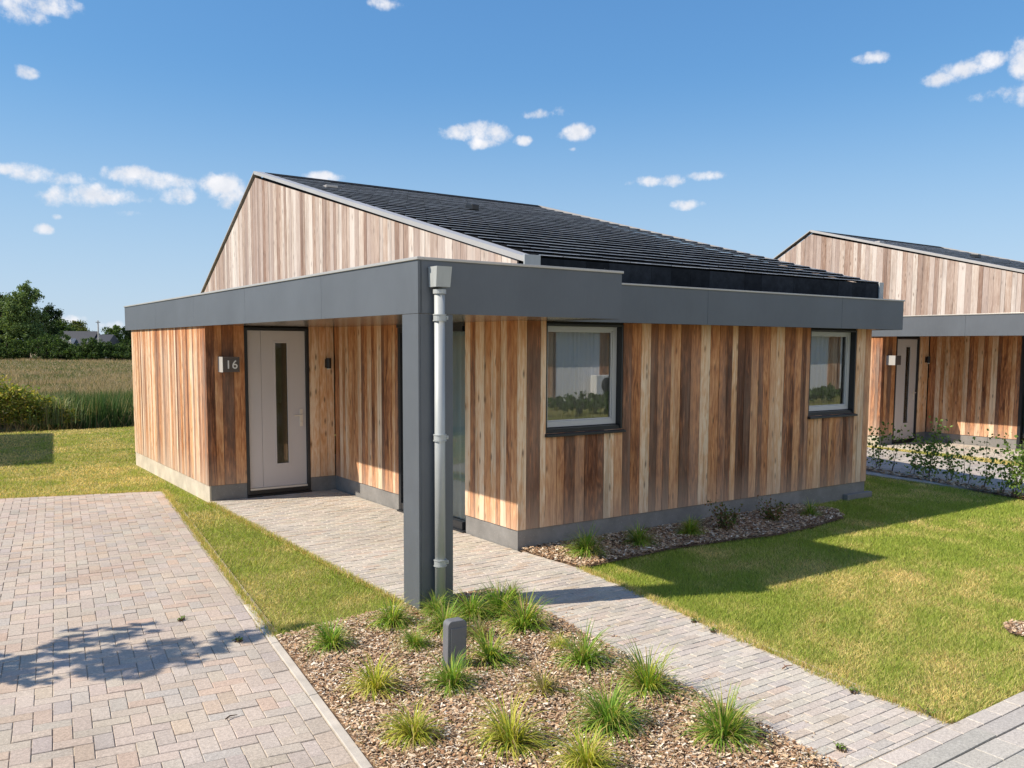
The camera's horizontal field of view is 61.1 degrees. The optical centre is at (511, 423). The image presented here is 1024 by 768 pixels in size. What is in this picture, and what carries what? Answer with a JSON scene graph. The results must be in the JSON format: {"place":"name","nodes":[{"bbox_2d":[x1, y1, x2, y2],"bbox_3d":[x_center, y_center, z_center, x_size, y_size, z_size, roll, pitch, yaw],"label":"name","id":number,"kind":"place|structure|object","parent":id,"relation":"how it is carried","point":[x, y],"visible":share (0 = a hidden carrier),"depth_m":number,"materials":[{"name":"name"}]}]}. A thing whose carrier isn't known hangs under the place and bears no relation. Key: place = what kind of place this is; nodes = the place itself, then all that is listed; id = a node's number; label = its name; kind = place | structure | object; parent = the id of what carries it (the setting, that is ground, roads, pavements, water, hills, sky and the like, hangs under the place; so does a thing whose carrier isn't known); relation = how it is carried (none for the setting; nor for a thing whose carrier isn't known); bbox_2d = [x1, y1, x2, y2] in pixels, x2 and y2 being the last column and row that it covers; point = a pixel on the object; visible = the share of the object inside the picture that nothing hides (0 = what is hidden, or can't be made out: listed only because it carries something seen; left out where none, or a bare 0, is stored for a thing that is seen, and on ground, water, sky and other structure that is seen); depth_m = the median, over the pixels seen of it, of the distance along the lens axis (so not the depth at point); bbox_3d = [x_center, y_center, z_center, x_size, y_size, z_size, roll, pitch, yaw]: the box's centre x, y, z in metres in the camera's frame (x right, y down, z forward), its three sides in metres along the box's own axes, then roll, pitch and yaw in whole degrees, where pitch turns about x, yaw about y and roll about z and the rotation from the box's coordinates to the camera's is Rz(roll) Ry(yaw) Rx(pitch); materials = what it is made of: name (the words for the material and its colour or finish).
{"place":"outdoors","nodes":[
{"label":"outdoors","id":0,"kind":"place"},
{"bbox_2d":[0,356,132,396],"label":"field grass","id":1,"kind":"structure","parent":0,"point":[46,381],"depth_m":55.03,"materials":[{"name":"plant"}]},
{"bbox_2d":[0,426,397,636],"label":"lawn grass","id":2,"kind":"structure","parent":0,"point":[150,477],"depth_m":11.41,"materials":[{"name":"green plant"}]},
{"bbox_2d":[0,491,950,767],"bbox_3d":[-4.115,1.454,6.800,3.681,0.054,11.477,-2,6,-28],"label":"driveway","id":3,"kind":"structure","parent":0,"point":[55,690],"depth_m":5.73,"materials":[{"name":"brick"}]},
{"bbox_2d":[177,615,184,621],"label":"weed","id":4,"kind":"object","parent":3,"relation":"on","point":[182,618],"visible":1,"depth_m":6.47,"materials":[{"name":"green plant"}]},
{"bbox_2d":[232,636,242,642],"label":"weed","id":5,"kind":"object","parent":3,"relation":"on","point":[239,639],"visible":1,"depth_m":6.01,"materials":[{"name":"green plant"}]},
{"bbox_2d":[0,488,960,723],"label":"grass fringe","id":6,"kind":"object","parent":3,"relation":"on","point":[171,498],"depth_m":7.12,"materials":[{"name":"green plant"}]},
{"bbox_2d":[0,353,1023,723],"bbox_3d":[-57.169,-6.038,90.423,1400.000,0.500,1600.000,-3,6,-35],"label":"ground","id":7,"kind":"structure","parent":0,"point":[246,563],"depth_m":7.92,"materials":[{"name":"green plant"}]},
{"bbox_2d":[0,292,9,347],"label":"dark tree","id":8,"kind":"object","parent":7,"relation":"on","point":[1,340],"visible":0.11,"depth_m":120.12,"materials":[{"name":"green plant"}]},
{"bbox_2d":[0,338,29,358],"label":"hedge bush","id":9,"kind":"object","parent":7,"relation":"on","point":[6,351],"visible":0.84,"depth_m":111.28,"materials":[{"name":"green plant"}]},
{"bbox_2d":[0,280,53,357],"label":"tall tree","id":10,"kind":"object","parent":7,"relation":"on","point":[21,318],"visible":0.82,"depth_m":113.49,"materials":[{"name":"green plant"}]},
{"bbox_2d":[11,333,68,359],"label":"hedge bush","id":11,"kind":"object","parent":7,"relation":"on","point":[33,345],"visible":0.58,"depth_m":110.23,"materials":[{"name":"green plant"}]},
{"bbox_2d":[0,373,80,428],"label":"golden shrub","id":12,"kind":"object","parent":7,"relation":"on","point":[14,401],"visible":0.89,"depth_m":21.90,"materials":[{"name":"green plant"}]},
{"bbox_2d":[36,302,68,357],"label":"dark tree","id":13,"kind":"object","parent":7,"relation":"on","point":[51,311],"visible":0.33,"depth_m":126.40,"materials":[{"name":"green plant"}]},
{"bbox_2d":[19,394,87,425],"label":"reed clump","id":14,"kind":"object","parent":7,"relation":"on","point":[61,419],"visible":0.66,"depth_m":22.36,"materials":[{"name":"green plant"}]},
{"bbox_2d":[38,330,82,359],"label":"hedge bush","id":15,"kind":"object","parent":7,"relation":"on","point":[57,343],"visible":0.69,"depth_m":109.52,"materials":[{"name":"green plant"}]},
{"bbox_2d":[52,316,77,331],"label":"dark tree","id":16,"kind":"object","parent":7,"relation":"on","point":[67,325],"visible":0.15,"depth_m":130.95,"materials":[{"name":"green plant"}]},
{"bbox_2d":[0,410,133,432],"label":"dead reed stems","id":17,"kind":"object","parent":7,"relation":"on","point":[21,429],"visible":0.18,"depth_m":23.26,"materials":[{"name":"plant"}]},
{"bbox_2d":[1,384,133,429],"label":"ditch reeds","id":18,"kind":"object","parent":7,"relation":"on","point":[100,407],"visible":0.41,"depth_m":24.23,"materials":[{"name":"green plant"}]},
{"bbox_2d":[68,320,89,330],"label":"round tree","id":19,"kind":"object","parent":7,"relation":"on","point":[78,325],"visible":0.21,"depth_m":148.11,"materials":[{"name":"green plant"}]},
{"bbox_2d":[53,336,113,360],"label":"hedge bush","id":20,"kind":"object","parent":7,"relation":"on","point":[91,341],"visible":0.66,"depth_m":108.88,"materials":[{"name":"green plant"}]},
{"bbox_2d":[60,331,119,357],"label":"distant house","id":21,"kind":"structure","parent":7,"relation":"on","point":[76,336],"depth_m":122.11,"materials":[{"name":"grey"}]},
{"bbox_2d":[73,341,121,359],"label":"hedge bush","id":22,"kind":"object","parent":7,"relation":"on","point":[96,352],"visible":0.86,"depth_m":108.75,"materials":[{"name":"green plant"}]},
{"bbox_2d":[95,320,99,340],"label":"mast","id":23,"kind":"object","parent":7,"relation":"on","point":[97,322],"visible":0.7,"depth_m":118.28,"materials":[{"name":"grey metal"}]},
{"bbox_2d":[85,343,131,359],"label":"hedge bush","id":24,"kind":"object","parent":7,"relation":"on","point":[118,347],"visible":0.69,"depth_m":110.04,"materials":[{"name":"green plant"}]},
{"bbox_2d":[101,324,128,346],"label":"round tree","id":25,"kind":"object","parent":7,"relation":"on","point":[116,331],"visible":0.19,"depth_m":124.78,"materials":[{"name":"green plant"}]},
{"bbox_2d":[110,340,131,360],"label":"hedge bush","id":26,"kind":"object","parent":7,"relation":"on","point":[129,345],"visible":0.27,"depth_m":111.59,"materials":[{"name":"green plant"}]},
{"bbox_2d":[121,326,130,344],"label":"round tree","id":27,"kind":"object","parent":7,"relation":"on","point":[127,333],"visible":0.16,"depth_m":128.30,"materials":[{"name":"green plant"}]},
{"bbox_2d":[244,604,372,767],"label":"driveway kerb","id":28,"kind":"structure","parent":7,"relation":"on","point":[349,744],"depth_m":5.00,"materials":[{"name":"concrete"}]},
{"bbox_2d":[453,585,493,596],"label":"path kerb","id":29,"kind":"structure","parent":7,"relation":"on","point":[471,590],"depth_m":7.23,"materials":[{"name":"concrete"}]},
{"bbox_2d":[124,171,904,612],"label":"timber house","id":30,"kind":"structure","parent":7,"relation":"on","point":[436,369],"depth_m":10.35,"materials":[{"name":"brown wood"}]},
{"bbox_2d":[244,327,311,497],"bbox_3d":[-3.209,-0.155,11.881,0.899,2.305,0.120,-3,6,-35],"label":"door","id":31,"kind":"structure","parent":30,"relation":"in","point":[272,400],"depth_m":11.89,"materials":[{"name":"white metal"}]},
{"bbox_2d":[396,322,465,532],"bbox_3d":[-0.923,-0.001,10.117,0.149,2.315,1.560,-3,6,-35],"label":"glazed door","id":32,"kind":"structure","parent":30,"relation":"in","point":[459,517],"depth_m":9.77,"materials":[{"name":"clear glass"}]},
{"bbox_2d":[545,323,625,437],"bbox_3d":[0.741,-0.386,9.150,1.150,1.320,0.225,-3,6,-35],"label":"window","id":33,"kind":"structure","parent":30,"relation":"in","point":[584,362],"depth_m":9.24,"materials":[{"name":"clear glass"}]},
{"bbox_2d":[807,330,857,418],"bbox_3d":[4.226,-0.586,11.574,1.150,1.320,0.225,-3,6,-35],"label":"window","id":34,"kind":"structure","parent":30,"relation":"in","point":[832,352],"depth_m":11.72,"materials":[{"name":"clear glass"}]},
{"bbox_2d":[276,488,1023,767],"bbox_3d":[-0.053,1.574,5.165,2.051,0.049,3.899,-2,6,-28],"label":"mulch chips","id":35,"kind":"object","parent":7,"relation":"on","point":[454,712],"visible":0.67,"depth_m":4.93,"materials":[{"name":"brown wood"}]},
{"bbox_2d":[295,611,363,657],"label":"sedge tuft","id":36,"kind":"object","parent":35,"relation":"on","point":[330,639],"visible":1,"depth_m":5.85,"materials":[{"name":"green plant"}]},
{"bbox_2d":[332,647,413,702],"bbox_3d":[-0.804,1.443,5.127,0.570,0.282,0.523,-3,6,-35],"label":"sedge tuft","id":37,"kind":"object","parent":35,"relation":"on","point":[376,682],"visible":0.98,"depth_m":5.11,"materials":[{"name":"green plant"}]},
{"bbox_2d":[363,595,421,632],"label":"sedge tuft","id":38,"kind":"object","parent":35,"relation":"on","point":[395,617],"visible":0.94,"depth_m":6.32,"materials":[{"name":"green plant"}]},
{"bbox_2d":[372,695,454,752],"bbox_3d":[-0.516,1.536,4.508,0.456,0.210,0.483,-3,6,-35],"label":"sedge tuft","id":39,"kind":"object","parent":35,"relation":"on","point":[414,728],"visible":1,"depth_m":4.49,"materials":[{"name":"green plant"}]},
{"bbox_2d":[394,620,435,652],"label":"sedge tuft","id":40,"kind":"object","parent":35,"relation":"on","point":[415,640],"visible":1,"depth_m":5.86,"materials":[{"name":"green plant"}]},
{"bbox_2d":[413,587,450,617],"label":"sedge tuft","id":41,"kind":"object","parent":35,"relation":"on","point":[434,604],"visible":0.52,"depth_m":6.62,"materials":[{"name":"green plant"}]},
{"bbox_2d":[411,596,474,639],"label":"sedge tuft","id":42,"kind":"object","parent":35,"relation":"on","point":[438,626],"visible":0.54,"depth_m":6.20,"materials":[{"name":"green plant"}]},
{"bbox_2d":[415,646,486,701],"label":"sedge tuft","id":43,"kind":"object","parent":35,"relation":"on","point":[450,678],"visible":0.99,"depth_m":5.17,"materials":[{"name":"green plant"}]},
{"bbox_2d":[442,617,466,668],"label":"utility pillar","id":44,"kind":"structure","parent":35,"relation":"on","point":[454,631],"depth_m":5.46,"materials":[{"name":"grey plastic"}]},
{"bbox_2d":[432,586,498,626],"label":"sedge tuft","id":45,"kind":"object","parent":35,"relation":"on","point":[472,607],"visible":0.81,"depth_m":6.48,"materials":[{"name":"green plant"}]},
{"bbox_2d":[466,613,500,642],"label":"sedge tuft","id":46,"kind":"object","parent":35,"relation":"on","point":[482,627],"visible":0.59,"depth_m":6.10,"materials":[{"name":"green plant"}]},
{"bbox_2d":[460,614,530,674],"bbox_3d":[-0.131,1.399,5.612,0.576,0.290,0.586,1,5,7],"label":"sedge tuft","id":47,"kind":"object","parent":35,"relation":"on","point":[494,653],"visible":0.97,"depth_m":5.59,"materials":[{"name":"green plant"}]},
{"bbox_2d":[473,574,532,624],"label":"sedge tuft","id":48,"kind":"object","parent":35,"relation":"on","point":[501,604],"visible":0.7,"depth_m":6.62,"materials":[{"name":"green plant"}]},
{"bbox_2d":[457,687,568,766],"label":"sedge tuft","id":49,"kind":"object","parent":35,"relation":"on","point":[509,732],"visible":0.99,"depth_m":4.42,"materials":[{"name":"green plant"}]},
{"bbox_2d":[497,579,532,603],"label":"sedge tuft","id":50,"kind":"object","parent":35,"relation":"on","point":[515,591],"visible":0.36,"depth_m":6.99,"materials":[{"name":"green plant"}]},
{"bbox_2d":[489,585,562,639],"bbox_3d":[0.100,1.339,6.293,0.590,0.290,0.585,-2,5,-20],"label":"sedge tuft","id":51,"kind":"object","parent":35,"relation":"on","point":[522,620],"visible":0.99,"depth_m":6.25,"materials":[{"name":"green plant"}]},
{"bbox_2d":[515,662,572,705],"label":"sedge tuft","id":52,"kind":"object","parent":35,"relation":"on","point":[542,685],"visible":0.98,"depth_m":5.13,"materials":[{"name":"green plant"}]},
{"bbox_2d":[544,626,574,651],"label":"sedge tuft","id":53,"kind":"object","parent":35,"relation":"on","point":[553,642],"visible":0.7,"depth_m":5.88,"materials":[{"name":"green plant"}]},
{"bbox_2d":[542,615,622,676],"bbox_3d":[0.460,1.408,5.584,0.590,0.283,0.575,-3,6,-35],"label":"sedge tuft","id":54,"kind":"object","parent":35,"relation":"on","point":[584,652],"visible":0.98,"depth_m":5.57,"materials":[{"name":"green plant"}]},
{"bbox_2d":[559,521,613,559],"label":"sedge tuft","id":55,"kind":"object","parent":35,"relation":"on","point":[585,544],"visible":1,"depth_m":8.51,"materials":[{"name":"green plant"}]},
{"bbox_2d":[541,717,633,767],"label":"sedge tuft","id":56,"kind":"object","parent":35,"relation":"on","point":[585,755],"visible":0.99,"depth_m":4.19,"materials":[{"name":"green plant"}]},
{"bbox_2d":[555,672,662,746],"bbox_3d":[0.498,1.485,4.657,0.606,0.295,0.631,-3,6,-35],"label":"sedge tuft","id":57,"kind":"object","parent":35,"relation":"on","point":[612,712],"visible":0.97,"depth_m":4.62,"materials":[{"name":"green plant"}]},
{"bbox_2d":[599,633,699,711],"bbox_3d":[0.814,1.430,5.143,0.599,0.321,0.683,-1,5,-14],"label":"sedge tuft","id":58,"kind":"object","parent":35,"relation":"on","point":[648,678],"visible":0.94,"depth_m":5.16,"materials":[{"name":"green plant"}]},
{"bbox_2d":[522,503,843,566],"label":"mulch chips","id":59,"kind":"object","parent":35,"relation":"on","point":[784,524],"visible":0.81,"depth_m":9.47,"materials":[{"name":"brown wood"}]},
{"bbox_2d":[617,520,661,547],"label":"sedge tuft","id":60,"kind":"object","parent":59,"relation":"on","point":[639,539],"visible":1,"depth_m":8.99,"materials":[{"name":"green plant"}]},
{"bbox_2d":[674,515,707,536],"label":"sedge tuft","id":61,"kind":"object","parent":59,"relation":"on","point":[690,528],"visible":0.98,"depth_m":9.49,"materials":[{"name":"green plant"}]},
{"bbox_2d":[755,494,789,521],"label":"shrub","id":62,"kind":"object","parent":59,"relation":"on","point":[769,513],"visible":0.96,"depth_m":10.25,"materials":[{"name":"green plant"}]},
{"bbox_2d":[793,498,825,516],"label":"sedge tuft","id":63,"kind":"object","parent":59,"relation":"on","point":[810,510],"visible":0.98,"depth_m":10.57,"materials":[{"name":"green plant"}]},
{"bbox_2d":[705,500,749,530],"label":"shrub","id":64,"kind":"object","parent":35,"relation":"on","point":[726,520],"visible":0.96,"depth_m":9.74,"materials":[{"name":"green plant"}]},
{"bbox_2d":[671,677,784,758],"bbox_3d":[1.107,1.514,4.523,0.601,0.266,0.582,-3,6,-35],"label":"sedge tuft","id":65,"kind":"object","parent":35,"relation":"on","point":[721,725],"visible":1,"depth_m":4.52,"materials":[{"name":"green plant"}]},
{"bbox_2d":[866,466,1023,498],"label":"mulch chips","id":66,"kind":"object","parent":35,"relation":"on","point":[965,485],"visible":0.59,"depth_m":13.21,"materials":[{"name":"brown wood"}]},
{"bbox_2d":[948,432,984,484],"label":"young hedge plant","id":67,"kind":"object","parent":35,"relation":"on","point":[967,461],"visible":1,"depth_m":13.00,"materials":[{"name":"green plant"}]},
{"bbox_2d":[973,429,1004,487],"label":"young hedge plant","id":68,"kind":"object","parent":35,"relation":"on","point":[987,478],"visible":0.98,"depth_m":12.72,"materials":[{"name":"green plant"}]},
{"bbox_2d":[990,456,1023,492],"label":"young hedge plant","id":69,"kind":"object","parent":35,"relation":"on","point":[999,469],"visible":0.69,"depth_m":12.30,"materials":[{"name":"green plant"}]},
{"bbox_2d":[995,432,1023,497],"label":"young hedge plant","id":70,"kind":"object","parent":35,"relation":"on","point":[1015,474],"visible":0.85,"depth_m":11.96,"materials":[{"name":"green plant"}]},
{"bbox_2d":[1002,619,1023,634],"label":"mulch chips","id":71,"kind":"object","parent":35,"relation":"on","point":[1012,627],"visible":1,"depth_m":6.42,"materials":[{"name":"brown wood"}]},
{"bbox_2d":[1010,447,1023,494],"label":"young hedge plant","id":72,"kind":"object","parent":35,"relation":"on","point":[1018,461],"visible":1,"depth_m":11.73,"materials":[{"name":"green plant"}]},
{"bbox_2d":[769,230,1023,449],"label":"timber house","id":73,"kind":"structure","parent":7,"relation":"on","point":[952,352],"depth_m":18.61,"materials":[{"name":"brown wood"}]},
{"bbox_2d":[892,337,919,443],"bbox_3d":[8.522,-0.716,18.812,0.899,2.305,0.120,-3,6,-35],"label":"door","id":74,"kind":"structure","parent":73,"relation":"in","point":[907,373],"depth_m":18.86,"materials":[{"name":"white metal"}]},
{"bbox_2d":[1015,336,1023,449],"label":"glazed door","id":75,"kind":"structure","parent":73,"relation":"in","point":[1021,389],"depth_m":17.65,"materials":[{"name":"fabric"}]},
{"bbox_2d":[0,0,1023,333],"label":"sky","id":76,"kind":"structure","parent":0,"point":[134,134],"materials":[{"name":"blue"}]},
{"bbox_2d":[209,489,948,767],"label":"path","id":77,"kind":"structure","parent":0,"point":[379,533],"depth_m":6.54,"materials":[{"name":"brick"}]},
{"bbox_2d":[522,591,844,752],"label":"stray chips","id":78,"kind":"object","parent":77,"relation":"on","point":[671,657],"visible":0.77,"depth_m":5.76,"materials":[{"name":"brown wood"}]},
{"bbox_2d":[709,627,717,632],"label":"weed","id":79,"kind":"object","parent":77,"relation":"on","point":[713,629],"visible":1,"depth_m":6.27,"materials":[{"name":"green plant"}]},
{"bbox_2d":[833,741,848,752],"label":"weed","id":80,"kind":"object","parent":77,"relation":"on","point":[839,747],"visible":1,"depth_m":4.44,"materials":[{"name":"green plant"}]},
{"bbox_2d":[849,686,858,694],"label":"weed","id":81,"kind":"object","parent":77,"relation":"on","point":[852,691],"visible":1,"depth_m":5.18,"materials":[{"name":"green plant"}]},
{"bbox_2d":[918,705,940,714],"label":"weed","id":82,"kind":"object","parent":77,"relation":"on","point":[926,711],"visible":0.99,"depth_m":4.88,"materials":[{"name":"green plant"}]},
{"bbox_2d":[520,474,1023,722],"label":"lawn grass","id":83,"kind":"structure","parent":0,"point":[880,484],"depth_m":7.57,"materials":[{"name":"green plant"}]},
{"bbox_2d":[859,691,1023,767],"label":"road","id":84,"kind":"structure","parent":0,"point":[992,736],"depth_m":4.50,"materials":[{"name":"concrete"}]},
{"bbox_2d":[867,445,1017,465],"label":"lawn grass","id":85,"kind":"structure","parent":0,"point":[969,458],"depth_m":16.54,"materials":[{"name":"green plant"}]},
{"bbox_2d":[866,447,1023,495],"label":"driveway","id":86,"kind":"structure","parent":0,"point":[900,466],"depth_m":14.55,"materials":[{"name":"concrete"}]},
{"bbox_2d":[867,421,890,468],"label":"young hedge plant","id":87,"kind":"object","parent":86,"relation":"on","point":[878,449],"visible":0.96,"depth_m":14.77,"materials":[{"name":"green plant"}]},
{"bbox_2d":[886,421,907,470],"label":"young hedge plant","id":88,"kind":"object","parent":86,"relation":"on","point":[896,449],"visible":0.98,"depth_m":14.43,"materials":[{"name":"green plant"}]},
{"bbox_2d":[899,430,929,474],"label":"young hedge plant","id":89,"kind":"object","parent":86,"relation":"on","point":[912,464],"visible":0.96,"depth_m":14.04,"materials":[{"name":"green plant"}]},
{"bbox_2d":[915,416,952,476],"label":"young hedge plant","id":90,"kind":"object","parent":86,"relation":"on","point":[931,447],"visible":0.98,"depth_m":13.72,"materials":[{"name":"green plant"}]},
{"bbox_2d":[937,419,963,481],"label":"young hedge plant","id":91,"kind":"object","parent":86,"relation":"on","point":[949,462],"visible":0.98,"depth_m":13.36,"materials":[{"name":"green plant"}]},
{"bbox_2d":[880,441,1021,461],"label":"path","id":92,"kind":"structure","parent":0,"point":[1001,455],"depth_m":17.67,"materials":[{"name":"stone"}]}
]}

